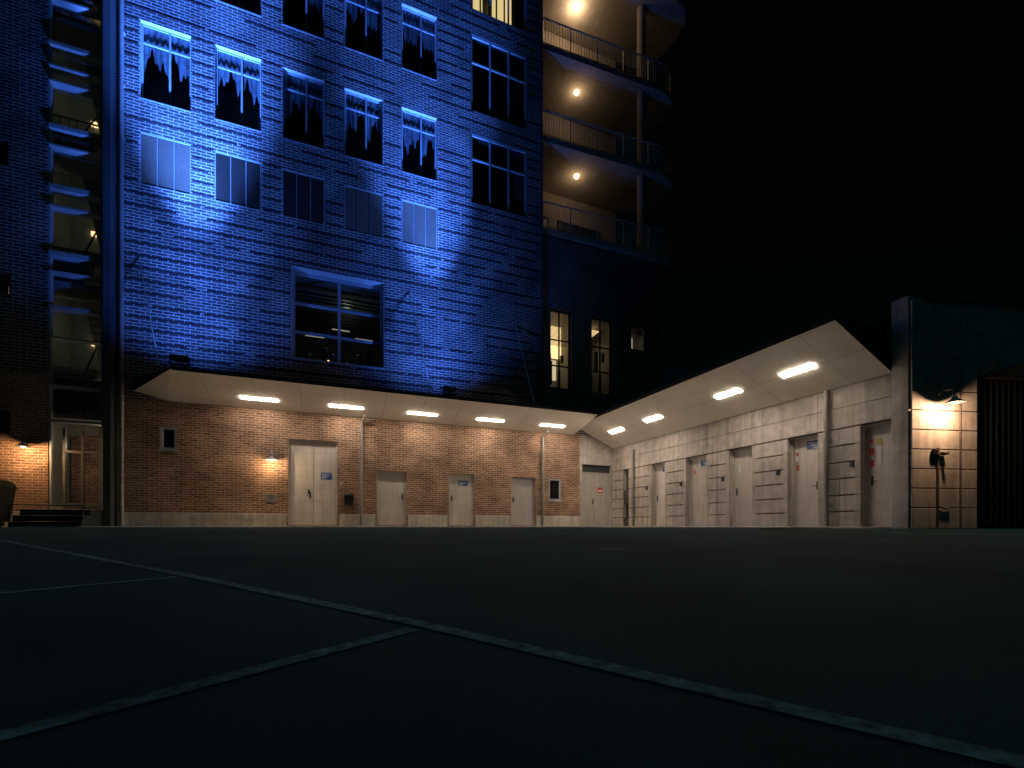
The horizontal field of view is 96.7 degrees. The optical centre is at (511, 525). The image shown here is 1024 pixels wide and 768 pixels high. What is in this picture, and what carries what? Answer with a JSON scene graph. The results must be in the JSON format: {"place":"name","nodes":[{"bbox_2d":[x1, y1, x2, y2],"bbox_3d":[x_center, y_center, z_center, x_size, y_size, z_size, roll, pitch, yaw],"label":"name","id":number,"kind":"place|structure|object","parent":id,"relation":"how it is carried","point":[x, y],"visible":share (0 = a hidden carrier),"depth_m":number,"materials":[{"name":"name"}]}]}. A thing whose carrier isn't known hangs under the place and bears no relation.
{"place":"outdoors","nodes":[
{"label":"outdoors","id":0,"kind":"place"},
{"bbox_2d":[0,526,891,529],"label":"pavement","id":1,"kind":"structure","parent":0,"point":[750,528],"depth_m":12.14,"materials":[{"name":"grey concrete"}]},
{"bbox_2d":[8,504,102,526],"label":"entrance steps","id":2,"kind":"structure","parent":1,"relation":"on","point":[55,518],"depth_m":12.18,"materials":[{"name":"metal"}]},
{"bbox_2d":[49,0,102,508],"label":"stair tower frame","id":3,"kind":"object","parent":1,"relation":"on","point":[80,54],"visible":0.81,"depth_m":13.35,"materials":[{"name":"black metal"}]},
{"bbox_2d":[63,428,100,506],"bbox_3d":[-12.733,-1.690,13.498,0.880,2.300,0.100,0,0,-22],"label":"entrance door frame","id":4,"kind":"object","parent":3,"relation":"attached to","point":[83,452],"visible":0.9,"depth_m":13.46,"materials":[{"name":"metal"}]},
{"bbox_2d":[53,377,100,502],"bbox_3d":[-14.017,-2.540,15.452,2.280,4.200,2.080,0,0,-22],"label":"door glass","id":5,"kind":"object","parent":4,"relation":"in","point":[91,475],"visible":0.21,"depth_m":15.96,"materials":[{"name":"black glass"}]},
{"bbox_2d":[4,511,579,526],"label":"plinth","id":6,"kind":"structure","parent":1,"relation":"on","point":[189,519],"depth_m":15.17,"materials":[{"name":"concrete"}]},
{"bbox_2d":[359,415,366,525],"bbox_3d":[-5.312,-1.950,16.203,0.150,3.921,0.407,0,0,-40],"label":"drainpipe","id":7,"kind":"object","parent":1,"relation":"on","point":[361,469],"visible":1,"depth_m":16.23,"materials":[{"name":"metal"}]},
{"bbox_2d":[0,527,1023,767],"bbox_3d":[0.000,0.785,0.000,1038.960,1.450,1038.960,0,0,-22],"label":"ground","id":8,"kind":"structure","parent":0,"point":[921,633],"depth_m":1.63,"materials":[{"name":"grey asphalt"}]},
{"bbox_2d":[0,480,18,526],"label":"waste bin","id":9,"kind":"object","parent":8,"relation":"on","point":[7,491],"visible":0.86,"depth_m":12.05,"materials":[{"name":"black plastic"}]},
{"bbox_2d":[53,0,100,506],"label":"stairwell walls","id":10,"kind":"structure","parent":8,"relation":"on","point":[71,231],"depth_m":15.99,"materials":[{"name":"grey concrete"}]},
{"bbox_2d":[53,1,100,421],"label":"stairs","id":11,"kind":"structure","parent":10,"relation":"in","point":[71,31],"depth_m":14.32,"materials":[{"name":"paint"}]},
{"bbox_2d":[53,0,100,414],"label":"stair railings","id":12,"kind":"object","parent":11,"relation":"on","point":[94,235],"visible":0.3,"depth_m":13.71,"materials":[{"name":"black metal"}]},
{"bbox_2d":[103,0,116,526],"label":"stair tower fin","id":13,"kind":"object","parent":8,"relation":"on","point":[109,263],"visible":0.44,"depth_m":13.38,"materials":[{"name":"black metal"}]},
{"bbox_2d":[0,0,659,436],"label":"brick walls","id":14,"kind":"structure","parent":8,"relation":"on","point":[582,284],"depth_m":15.94,"materials":[{"name":"brick"}]},
{"bbox_2d":[119,0,125,525],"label":"drainpipe","id":15,"kind":"object","parent":14,"relation":"attached to","point":[122,139],"visible":1,"depth_m":13.68,"materials":[{"name":"metal"}]},
{"bbox_2d":[140,0,436,367],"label":"window reveals","id":16,"kind":"structure","parent":14,"relation":"attached to","point":[334,276],"depth_m":15.93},
{"bbox_2d":[0,368,579,525],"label":"ground floor brick","id":17,"kind":"object","parent":14,"relation":"attached to","point":[217,463],"visible":0.84,"depth_m":15.23,"materials":[{"name":"brown brick"}]},
{"bbox_2d":[14,436,34,447],"bbox_3d":[-13.646,-2.342,12.764,0.380,0.364,0.590,0,0,-22],"label":"wall lamp","id":18,"kind":"object","parent":17,"relation":"attached to","point":[22,444],"visible":1,"depth_m":12.68,"materials":[{"name":"metal"}]},
{"bbox_2d":[0,140,534,525],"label":"brick reveals","id":19,"kind":"object","parent":17,"relation":"attached to","point":[398,471],"visible":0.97,"depth_m":17.04,"materials":[{"name":"brown brick"}]},
{"bbox_2d":[266,494,276,501],"bbox_3d":[-8.084,-0.935,15.284,0.320,0.270,0.020,0,0,-22],"label":"vent grille","id":20,"kind":"object","parent":17,"relation":"attached to","point":[274,498],"visible":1,"depth_m":15.31,"materials":[{"name":"grey metal"}]},
{"bbox_2d":[265,451,277,460],"bbox_3d":[-7.970,-2.312,15.077,0.380,0.364,0.490,0,0,-22],"label":"wall lamp","id":21,"kind":"object","parent":17,"relation":"attached to","point":[270,458],"visible":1,"depth_m":15.02,"materials":[{"name":"white metal"}]},
{"bbox_2d":[288,439,337,525],"bbox_3d":[-6.931,-1.480,15.888,1.570,2.960,0.070,0,0,-22],"label":"door frame","id":22,"kind":"object","parent":17,"relation":"in","point":[336,443],"visible":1,"depth_m":15.83,"materials":[{"name":"grey metal"}]},
{"bbox_2d":[290,441,335,523],"bbox_3d":[-6.942,-1.458,15.916,1.458,2.895,0.050,0,0,-22],"label":"door leaf","id":23,"kind":"object","parent":22,"relation":"in","point":[301,503],"visible":1,"depth_m":15.87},
{"bbox_2d":[291,451,334,513],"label":"door seams","id":24,"kind":"object","parent":23,"relation":"attached to","point":[319,489],"depth_m":15.98,"materials":[{"name":"grey metal"}]},
{"bbox_2d":[344,493,353,504],"bbox_3d":[-5.776,-0.930,16.111,0.320,0.420,0.190,0,0,-22],"label":"mailbox","id":25,"kind":"object","parent":17,"relation":"attached to","point":[348,498],"visible":1,"depth_m":16.06,"materials":[{"name":"black metal"}]},
{"bbox_2d":[377,471,405,525],"bbox_3d":[-4.464,-1.000,16.870,1.080,2.000,0.070,0,0,-22],"label":"door frame","id":26,"kind":"object","parent":17,"relation":"in","point":[377,500],"visible":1,"depth_m":16.82,"materials":[{"name":"grey metal"}]},
{"bbox_2d":[378,473,404,523],"bbox_3d":[-4.475,-0.978,16.898,0.968,1.935,0.050,0,0,-22],"label":"door leaf","id":27,"kind":"object","parent":26,"relation":"in","point":[391,505],"visible":1,"depth_m":16.87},
{"bbox_2d":[449,474,473,525],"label":"door frame","id":28,"kind":"object","parent":17,"relation":"in","point":[472,524],"visible":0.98,"depth_m":17.99,"materials":[{"name":"grey metal"}]},
{"bbox_2d":[449,475,471,523],"bbox_3d":[-2.018,-0.978,17.876,0.918,1.935,0.050,0,0,-22],"label":"door leaf","id":29,"kind":"object","parent":28,"relation":"in","point":[460,505],"visible":1,"depth_m":17.85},
{"bbox_2d":[511,477,533,525],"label":"door frame","id":30,"kind":"object","parent":17,"relation":"in","point":[511,503],"visible":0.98,"depth_m":18.76,"materials":[{"name":"white metal"}]},
{"bbox_2d":[512,479,532,523],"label":"door leaf","id":31,"kind":"object","parent":30,"relation":"in","point":[522,492],"visible":0.84,"depth_m":18.82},
{"bbox_2d":[541,431,548,525],"bbox_3d":[1.355,-1.950,18.857,0.150,3.921,0.407,0,0,-40],"label":"drainpipe","id":32,"kind":"object","parent":17,"relation":"attached to","point":[543,436],"visible":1,"depth_m":18.88,"materials":[{"name":"metal"}]},
{"bbox_2d":[313,442,313,523],"bbox_3d":[-6.968,-1.480,15.981,1.570,2.960,0.070,0,0,-22],"label":"door backing","id":33,"kind":"object","parent":14,"relation":"attached to","point":[313,482],"depth_m":15.95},
{"bbox_2d":[321,473,331,479],"bbox_3d":[-6.544,-1.740,16.039,0.360,0.240,0.006,0,0,-22],"label":"sign plate","id":34,"kind":"object","parent":33,"relation":"attached to","point":[328,477],"visible":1,"depth_m":16.05,"materials":[{"name":"blue metal"}]},
{"bbox_2d":[124,0,539,399],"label":"brick courses","id":35,"kind":"object","parent":14,"relation":"attached to","point":[333,214],"visible":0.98,"depth_m":15.95,"materials":[{"name":"brick"}]},
{"bbox_2d":[138,256,534,404],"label":"canopy tie rods","id":36,"kind":"object","parent":14,"relation":"attached to","point":[413,314],"visible":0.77,"depth_m":15.74,"materials":[{"name":"grey metal"}]},
{"bbox_2d":[442,385,456,395],"bbox_3d":[-2.145,-4.644,15.667,0.500,0.268,0.240,0,0,-22],"label":"floodlight","id":37,"kind":"object","parent":36,"relation":"attached to","point":[446,388],"visible":1,"depth_m":15.59,"materials":[{"name":"metal"}]},
{"bbox_2d":[295,275,379,366],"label":"dark rooms","id":38,"kind":"object","parent":14,"relation":"on","point":[349,349],"visible":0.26,"depth_m":20.06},
{"bbox_2d":[91,122,598,360],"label":"room lamps","id":39,"kind":"object","parent":38,"relation":"attached to","point":[554,351],"visible":0.09,"depth_m":20.85,"materials":[{"name":"glass"}]},
{"bbox_2d":[295,290,642,392],"bbox_3d":[-1.886,-14.295,20.358,15.550,17.151,4.175,0,0,-22],"label":"furniture and blinds","id":40,"kind":"object","parent":38,"relation":"on","point":[332,357],"visible":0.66,"depth_m":18.95,"materials":[{"name":"black plastic"}]},
{"bbox_2d":[48,0,647,508],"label":"dark reveals","id":41,"kind":"object","parent":14,"relation":"attached to","point":[474,134],"visible":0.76,"depth_m":18.78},
{"bbox_2d":[471,0,525,216],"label":"grey window frames","id":42,"kind":"structure","parent":41,"relation":"attached to","point":[505,75],"depth_m":18.39,"materials":[{"name":"metal"}]},
{"bbox_2d":[139,0,561,501],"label":"window frames","id":43,"kind":"structure","parent":14,"relation":"attached to","point":[339,310],"depth_m":16.20,"materials":[{"name":"metal"}]},
{"bbox_2d":[140,132,190,194],"bbox_3d":[-10.821,-11.290,14.236,1.310,1.600,0.064,0,0,-22],"label":"blind panel frame","id":44,"kind":"object","parent":43,"relation":"attached to","point":[157,161],"visible":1,"depth_m":14.21,"materials":[{"name":"metal"}]},
{"bbox_2d":[141,133,189,193],"bbox_3d":[-10.823,-11.290,14.254,1.259,1.540,0.050,0,0,-22],"label":"blind panel","id":45,"kind":"object","parent":44,"relation":"in","point":[165,163],"visible":1,"depth_m":14.22,"materials":[{"name":"fabric"}]},
{"bbox_2d":[215,151,260,210],"bbox_3d":[-8.990,-11.290,14.964,1.310,1.600,0.064,0,0,-22],"label":"blind panel frame","id":46,"kind":"object","parent":43,"relation":"attached to","point":[230,178],"visible":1,"depth_m":14.93,"materials":[{"name":"metal"}]},
{"bbox_2d":[216,153,259,209],"bbox_3d":[-8.992,-11.290,14.982,1.259,1.540,0.050,0,0,-22],"label":"blind panel","id":47,"kind":"object","parent":46,"relation":"in","point":[238,181],"visible":1,"depth_m":14.96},
{"bbox_2d":[0,0,558,498],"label":"tinted window glass","id":48,"kind":"object","parent":43,"relation":"attached to","point":[480,148],"visible":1,"depth_m":18.39,"materials":[{"name":"black glass"}]},
{"bbox_2d":[144,0,433,155],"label":"curtains","id":49,"kind":"object","parent":43,"relation":"attached to","point":[179,45],"visible":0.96,"depth_m":15.99,"materials":[{"name":"fabric"}]},
{"bbox_2d":[144,0,434,190],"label":"rooms","id":50,"kind":"object","parent":43,"relation":"attached to","point":[156,84],"visible":0.31,"depth_m":17.23,"materials":[{"name":"paint"}]},
{"bbox_2d":[282,169,323,224],"bbox_3d":[-7.178,-11.290,15.685,1.310,1.600,0.064,0,0,-22],"label":"blind panel frame","id":51,"kind":"object","parent":43,"relation":"attached to","point":[296,193],"visible":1,"depth_m":15.57,"materials":[{"name":"metal"}]},
{"bbox_2d":[283,170,323,223],"bbox_3d":[-7.180,-11.290,15.703,1.259,1.540,0.050,0,0,-22],"label":"blind panel","id":52,"kind":"object","parent":51,"relation":"in","point":[289,197],"visible":1,"depth_m":15.68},
{"bbox_2d":[0,141,644,433],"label":"dark window frames","id":53,"kind":"structure","parent":43,"relation":"attached to","point":[558,312],"depth_m":19.69,"materials":[{"name":"black metal"}]},
{"bbox_2d":[345,185,382,237],"bbox_3d":[-5.339,-11.290,16.418,1.310,1.600,0.064,0,0,-22],"label":"blind panel frame","id":54,"kind":"object","parent":43,"relation":"attached to","point":[370,210],"visible":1,"depth_m":16.47,"materials":[{"name":"metal"}]},
{"bbox_2d":[346,187,381,237],"bbox_3d":[-5.341,-11.290,16.435,1.259,1.540,0.050,0,0,-22],"label":"blind panel","id":55,"kind":"object","parent":54,"relation":"in","point":[363,212],"visible":1,"depth_m":16.40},
{"bbox_2d":[402,200,436,250],"bbox_3d":[-3.490,-11.290,17.153,1.310,1.600,0.064,0,0,-22],"label":"blind panel frame","id":56,"kind":"object","parent":43,"relation":"attached to","point":[425,224],"visible":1,"depth_m":17.21,"materials":[{"name":"metal"}]},
{"bbox_2d":[402,201,435,249],"bbox_3d":[-3.492,-11.290,17.171,1.259,1.540,0.050,0,0,-22],"label":"blind panel","id":57,"kind":"object","parent":56,"relation":"in","point":[407,223],"visible":1,"depth_m":17.13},
{"bbox_2d":[134,366,598,414],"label":"canopy roof","id":58,"kind":"structure","parent":14,"relation":"attached to","point":[140,381],"depth_m":14.11,"materials":[{"name":"metal"}]},
{"bbox_2d":[168,354,190,366],"bbox_3d":[-9.346,-4.644,12.802,0.500,0.268,0.240,0,0,-22],"label":"floodlight","id":59,"kind":"object","parent":58,"relation":"on","point":[179,358],"visible":1,"depth_m":12.74,"materials":[{"name":"metal"}]},
{"bbox_2d":[134,369,596,434],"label":"canopy soffit","id":60,"kind":"structure","parent":58,"relation":"attached to","point":[182,386],"depth_m":15.24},
{"bbox_2d":[240,396,277,401],"bbox_3d":[-8.071,-4.034,14.547,1.050,0.039,0.120,0,0,-22],"label":"led panel","id":61,"kind":"object","parent":60,"relation":"attached to","point":[261,399],"visible":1,"depth_m":14.53,"materials":[{"name":"white plastic"}]},
{"bbox_2d":[330,405,362,409],"bbox_3d":[-5.646,-4.034,15.512,1.050,0.039,0.120,0,0,-22],"label":"led panel","id":62,"kind":"object","parent":60,"relation":"attached to","point":[346,407],"visible":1,"depth_m":15.50,"materials":[{"name":"white plastic"}]},
{"bbox_2d":[198,373,592,432],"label":"canopy panel joints","id":63,"kind":"object","parent":60,"relation":"attached to","point":[383,408],"visible":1,"depth_m":15.51,"materials":[{"name":"grey metal"}]},
{"bbox_2d":[408,412,436,415],"bbox_3d":[-3.239,-4.034,16.470,1.050,0.039,0.120,0,0,-22],"label":"led panel","id":64,"kind":"object","parent":60,"relation":"attached to","point":[422,414],"visible":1,"depth_m":16.46,"materials":[{"name":"white plastic"}]},
{"bbox_2d":[477,418,503,421],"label":"led panel","id":65,"kind":"object","parent":60,"relation":"attached to","point":[490,420],"visible":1,"depth_m":17.43,"materials":[{"name":"white plastic"}]},
{"bbox_2d":[540,424,564,427],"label":"led panel","id":66,"kind":"object","parent":60,"relation":"attached to","point":[551,425],"visible":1,"depth_m":18.38,"materials":[{"name":"white plastic"}]},
{"bbox_2d":[540,0,542,405],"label":"drainpipe","id":67,"kind":"object","parent":14,"relation":"attached to","point":[541,174],"visible":0.93,"depth_m":18.88,"materials":[{"name":"black metal"}]},
{"bbox_2d":[580,436,612,525],"bbox_3d":[3.745,-1.815,20.002,1.750,4.150,0.001,0,0,-22],"label":"corner concrete","id":68,"kind":"object","parent":14,"relation":"attached to","point":[593,451],"visible":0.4,"depth_m":19.93,"materials":[{"name":"grey concrete"}]},
{"bbox_2d":[582,472,609,525],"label":"door frame","id":69,"kind":"object","parent":68,"relation":"in","point":[608,474],"visible":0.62,"depth_m":20.38,"materials":[{"name":"grey metal"}]},
{"bbox_2d":[582,473,607,524],"bbox_3d":[3.659,-1.133,20.178,1.368,2.305,0.050,0,0,-22],"label":"door leaf","id":70,"kind":"object","parent":69,"relation":"in","point":[595,512],"visible":0.88,"depth_m":20.15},
{"bbox_2d":[582,464,610,525],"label":"corner reveals","id":71,"kind":"object","parent":68,"relation":"attached to","point":[610,488],"visible":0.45,"depth_m":20.32,"materials":[{"name":"concrete"}]},
{"bbox_2d":[551,312,643,393],"bbox_3d":[3.526,-7.510,21.158,5.600,3.340,1.790,0,0,-22],"label":"lit room","id":72,"kind":"object","parent":14,"relation":"in","point":[638,342],"visible":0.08,"depth_m":21.40,"materials":[{"name":"paint"}]},
{"bbox_2d":[305,329,632,348],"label":"faint lamps","id":73,"kind":"object","parent":72,"relation":"attached to","point":[371,340],"visible":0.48,"depth_m":19.39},
{"bbox_2d":[551,360,555,380],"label":"tube lamps","id":74,"kind":"object","parent":72,"relation":"in","point":[553,371],"visible":0.09,"depth_m":21.06,"materials":[{"name":"beige glass"}]},
{"bbox_2d":[543,0,685,278],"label":"balcony slabs and column","id":75,"kind":"structure","parent":14,"relation":"attached to","point":[606,184],"depth_m":21.35,"materials":[{"name":"beige concrete"}]},
{"bbox_2d":[574,3,578,178],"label":"balcony lamps","id":76,"kind":"object","parent":75,"relation":"attached to","point":[576,91],"visible":1,"depth_m":20.87,"materials":[{"name":"white glass"}]},
{"bbox_2d":[543,17,670,258],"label":"balcony railings","id":77,"kind":"object","parent":75,"relation":"on","point":[668,168],"visible":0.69,"depth_m":20.16,"materials":[{"name":"black metal"}]},
{"bbox_2d":[581,296,1023,528],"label":"service wing","id":78,"kind":"structure","parent":8,"relation":"on","point":[737,440],"depth_m":10.80,"materials":[{"name":"beige concrete"}]},
{"bbox_2d":[627,469,628,489],"bbox_3d":[5.067,-1.975,19.452,0.040,0.930,0.400,0,0,-22],"label":"slot window","id":79,"kind":"structure","parent":78,"relation":"in","point":[627,469],"depth_m":19.59,"materials":[{"name":"black glass"}]},
{"bbox_2d":[627,503,628,517],"bbox_3d":[5.067,-0.635,19.452,0.040,0.670,0.400,0,0,-22],"label":"slot window","id":80,"kind":"structure","parent":78,"relation":"in","point":[627,503],"depth_m":19.59,"materials":[{"name":"black glass"}]},
{"bbox_2d":[631,449,634,525],"bbox_3d":[5.015,-1.565,18.785,0.190,3.150,0.124,0,0,-22],"label":"drainpipe","id":81,"kind":"object","parent":78,"relation":"attached to","point":[632,487],"visible":1,"depth_m":18.73,"materials":[{"name":"metal"}]},
{"bbox_2d":[656,465,664,524],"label":"door leaf","id":82,"kind":"structure","parent":78,"relation":"in","point":[660,475],"depth_m":17.61,"materials":[{"name":"paint"}]},
{"bbox_2d":[691,458,706,524],"bbox_3d":[6.524,-1.147,15.722,0.050,2.335,0.838,0,0,-22],"label":"door leaf","id":83,"kind":"structure","parent":78,"relation":"in","point":[698,480],"depth_m":15.79,"materials":[{"name":"paint"}]},
{"bbox_2d":[735,449,751,524],"bbox_3d":[7.197,-1.147,14.031,0.050,2.335,0.738,0,0,-22],"label":"door leaf","id":84,"kind":"structure","parent":78,"relation":"in","point":[743,480],"depth_m":14.07,"materials":[{"name":"paint"}]},
{"bbox_2d":[794,437,817,524],"bbox_3d":[7.928,-1.147,12.195,0.050,2.335,0.728,0,0,-22],"label":"door leaf","id":85,"kind":"structure","parent":78,"relation":"in","point":[805,492],"depth_m":12.23,"materials":[{"name":"paint"}]},
{"bbox_2d":[823,390,831,525],"bbox_3d":[7.925,-1.690,11.431,0.220,3.400,0.144,0,0,-22],"label":"drainpipe","id":86,"kind":"object","parent":78,"relation":"attached to","point":[826,441],"visible":1,"depth_m":11.36,"materials":[{"name":"metal"}]},
{"bbox_2d":[869,424,891,524],"bbox_3d":[8.586,-1.147,10.542,0.050,2.335,0.568,0,0,-22],"label":"door leaf","id":87,"kind":"structure","parent":78,"relation":"in","point":[880,494],"depth_m":10.54,"materials":[{"name":"paint"}]},
{"bbox_2d":[931,380,960,525],"bbox_3d":[9.354,-1.565,9.746,0.724,3.150,0.156,0,0,-6],"label":"standpipe","id":88,"kind":"object","parent":78,"relation":"attached to","point":[938,453],"visible":1,"depth_m":9.79,"materials":[{"name":"metal"}]},
{"bbox_2d":[935,389,966,404],"bbox_3d":[9.127,-2.692,9.533,0.380,0.364,0.612,0,0,-22],"label":"wall lamp","id":89,"kind":"object","parent":78,"relation":"attached to","point":[954,400],"visible":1,"depth_m":9.43,"materials":[{"name":"metal"}]},
{"bbox_2d":[543,216,599,239],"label":"balcony door frames","id":90,"kind":"structure","parent":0,"point":[574,225],"depth_m":22.46,"materials":[{"name":"black metal"}]},
{"bbox_2d":[543,218,598,239],"bbox_3d":[2.587,-17.480,22.302,3.900,10.000,0.050,0,0,-22],"label":"balcony door glass","id":91,"kind":"object","parent":90,"relation":"in","point":[567,227],"visible":0.08,"depth_m":22.47,"materials":[{"name":"glass"}]},
{"bbox_2d":[582,465,608,472],"bbox_3d":[3.668,-2.502,20.154,1.480,0.317,0.060,0,0,-22],"label":"door transom","id":92,"kind":"object","parent":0,"point":[595,468],"depth_m":20.13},
{"bbox_2d":[616,0,1023,386],"label":"sky","id":93,"kind":"structure","parent":0,"point":[846,159],"materials":[{"name":"black"}]},
{"bbox_3d":[-2.043,-1.000,17.941,1.030,2.000,0.070,0,0,-22],"label":"door","id":94,"kind":"object","parent":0,"visible":0},
{"bbox_2d":[458,481,467,485],"bbox_3d":[-1.926,-1.660,17.877,0.400,0.200,0.006,0,0,-22],"label":"sign plate","id":95,"kind":"object","parent":94,"relation":"attached to","point":[465,484],"visible":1,"depth_m":17.88,"materials":[{"name":"blue metal"}]}
]}

